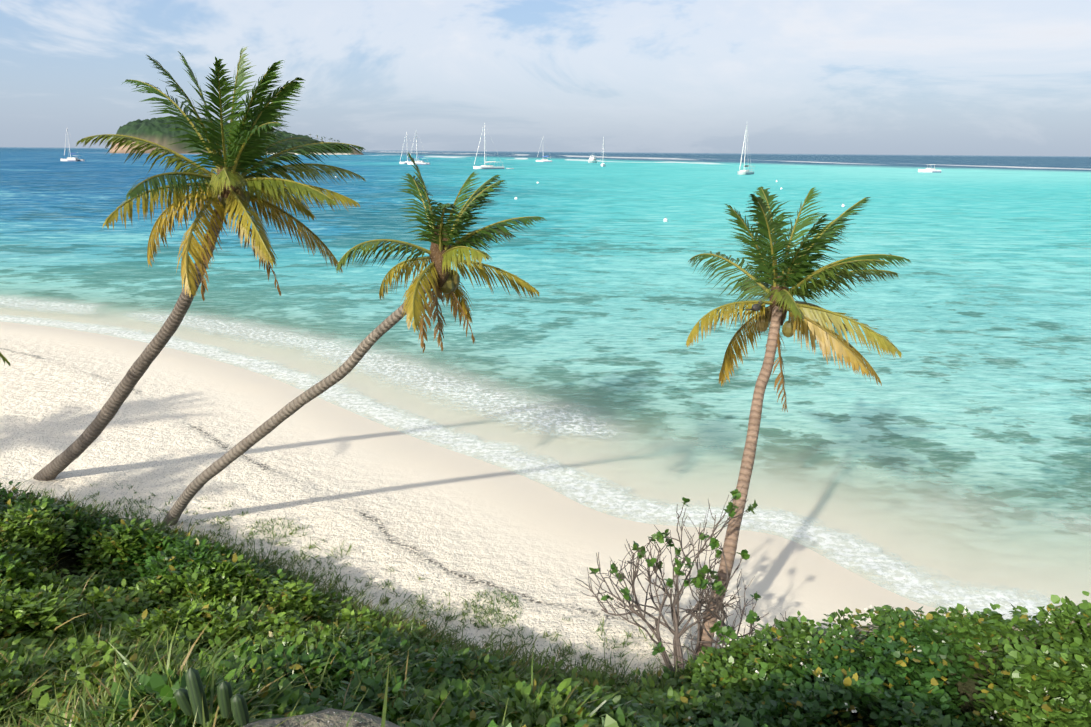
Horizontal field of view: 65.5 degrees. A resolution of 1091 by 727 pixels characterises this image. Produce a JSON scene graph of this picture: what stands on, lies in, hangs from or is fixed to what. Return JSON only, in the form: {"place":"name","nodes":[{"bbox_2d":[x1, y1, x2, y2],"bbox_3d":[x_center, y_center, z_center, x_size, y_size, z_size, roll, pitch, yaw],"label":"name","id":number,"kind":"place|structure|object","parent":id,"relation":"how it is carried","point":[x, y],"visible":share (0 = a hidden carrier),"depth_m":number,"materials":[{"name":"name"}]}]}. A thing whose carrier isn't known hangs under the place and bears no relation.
{"place":"outdoors","nodes":[
{"label":"outdoors","id":0,"kind":"place"},
{"bbox_2d":[109,115,364,154],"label":"island","id":1,"kind":"structure","parent":0,"point":[155,130],"depth_m":1253.65,"materials":[{"name":"green plant"}]},
{"bbox_2d":[0,147,1090,622],"bbox_3d":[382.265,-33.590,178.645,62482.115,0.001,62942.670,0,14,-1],"label":"sea","id":2,"kind":"structure","parent":0,"point":[976,311],"depth_m":42.53,"materials":[{"name":"teal liquid"}]},
{"bbox_2d":[61,128,84,160],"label":"sailboat","id":3,"kind":"object","parent":2,"relation":"on","point":[70,158],"visible":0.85,"depth_m":476.59,"materials":[{"name":"paint"}]},
{"bbox_2d":[399,131,417,163],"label":"sailboat","id":4,"kind":"object","parent":2,"relation":"on","point":[405,162],"visible":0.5,"depth_m":478.37,"materials":[{"name":"paint"}]},
{"bbox_2d":[407,133,429,164],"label":"sailboat","id":5,"kind":"object","parent":2,"relation":"on","point":[419,163],"visible":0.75,"depth_m":459.95,"materials":[{"name":"paint"}]},
{"bbox_2d":[473,122,513,168],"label":"sailboat","id":6,"kind":"object","parent":2,"relation":"on","point":[485,167],"visible":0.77,"depth_m":362.03,"materials":[{"name":"paint"}]},
{"bbox_2d":[536,138,551,161],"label":"sailboat","id":7,"kind":"object","parent":2,"relation":"on","point":[544,160],"visible":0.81,"depth_m":629.65,"materials":[{"name":"paint"}]},
{"bbox_2d":[588,155,596,162],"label":"motor yacht","id":8,"kind":"object","parent":2,"relation":"on","point":[592,160],"visible":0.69,"depth_m":600.09,"materials":[{"name":"paint"}]},
{"bbox_2d":[600,137,605,166],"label":"sailboat","id":9,"kind":"object","parent":2,"relation":"on","point":[602,164],"visible":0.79,"depth_m":452.86,"materials":[{"name":"paint"}]},
{"bbox_2d":[737,125,753,174],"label":"sailboat","id":10,"kind":"object","parent":2,"relation":"on","point":[745,172],"visible":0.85,"depth_m":305.52,"materials":[{"name":"paint"}]},
{"bbox_2d":[918,164,940,172],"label":"motorboat","id":11,"kind":"object","parent":2,"relation":"on","point":[929,170],"visible":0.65,"depth_m":372.95,"materials":[{"name":"paint"}]},
{"bbox_2d":[0,297,1090,726],"bbox_3d":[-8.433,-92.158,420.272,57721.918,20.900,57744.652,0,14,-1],"label":"ground","id":12,"kind":"structure","parent":0,"point":[454,527],"depth_m":18.49,"materials":[{"name":"beige sand"}]},
{"bbox_2d":[0,352,10,365],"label":"palm frond","id":13,"kind":"object","parent":12,"relation":"on","point":[4,359],"visible":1,"depth_m":13.76,"materials":[{"name":"green plant"}]},
{"bbox_2d":[33,47,365,480],"bbox_3d":[-7.621,-0.613,14.952,9.272,9.421,4.535,4,14,14],"label":"palm","id":14,"kind":"object","parent":12,"relation":"on","point":[223,190],"visible":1,"depth_m":13.49,"materials":[{"name":"green plant"}]},
{"bbox_2d":[174,667,248,726],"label":"cactus","id":15,"kind":"object","parent":12,"relation":"on","point":[192,696],"visible":1,"depth_m":4.97,"materials":[{"name":"green plant"}]},
{"bbox_2d":[243,708,400,726],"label":"outcrop rock","id":16,"kind":"object","parent":12,"relation":"on","point":[330,717],"visible":1,"depth_m":5.11,"materials":[{"name":"grey stone"}]},
{"bbox_2d":[163,153,546,525],"bbox_3d":[-4.036,0.590,13.370,8.677,7.670,2.595,6,15,21],"label":"palm","id":17,"kind":"object","parent":12,"relation":"on","point":[440,278],"visible":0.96,"depth_m":11.77,"materials":[{"name":"green plant"}]},
{"bbox_2d":[0,473,1090,726],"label":"shrubs","id":18,"kind":"object","parent":12,"relation":"on","point":[144,619],"visible":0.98,"depth_m":8.47,"materials":[{"name":"green plant"}]},
{"bbox_2d":[575,486,798,671],"bbox_3d":[2.061,3.126,11.659,2.920,2.613,3.472,-4,15,-18],"label":"bare shrub","id":19,"kind":"object","parent":12,"relation":"on","point":[699,581],"visible":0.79,"depth_m":11.91,"materials":[{"name":"grey plant"}]},
{"bbox_2d":[686,186,910,658],"bbox_3d":[3.922,0.931,13.297,3.514,7.116,5.191,2,14,8],"label":"palm","id":20,"kind":"object","parent":12,"relation":"on","point":[786,275],"visible":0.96,"depth_m":13.30,"materials":[{"name":"green plant"}]},
{"bbox_2d":[745,300,763,310],"bbox_3d":[3.299,-0.901,13.338,0.379,0.165,0.105,-9,17,-34],"label":"bird","id":21,"kind":"object","parent":20,"relation":"on","point":[755,307],"visible":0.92,"depth_m":13.31},
{"bbox_2d":[0,0,1090,155],"label":"sky","id":22,"kind":"structure","parent":0,"point":[877,77],"materials":[{"name":"white"}]}
]}

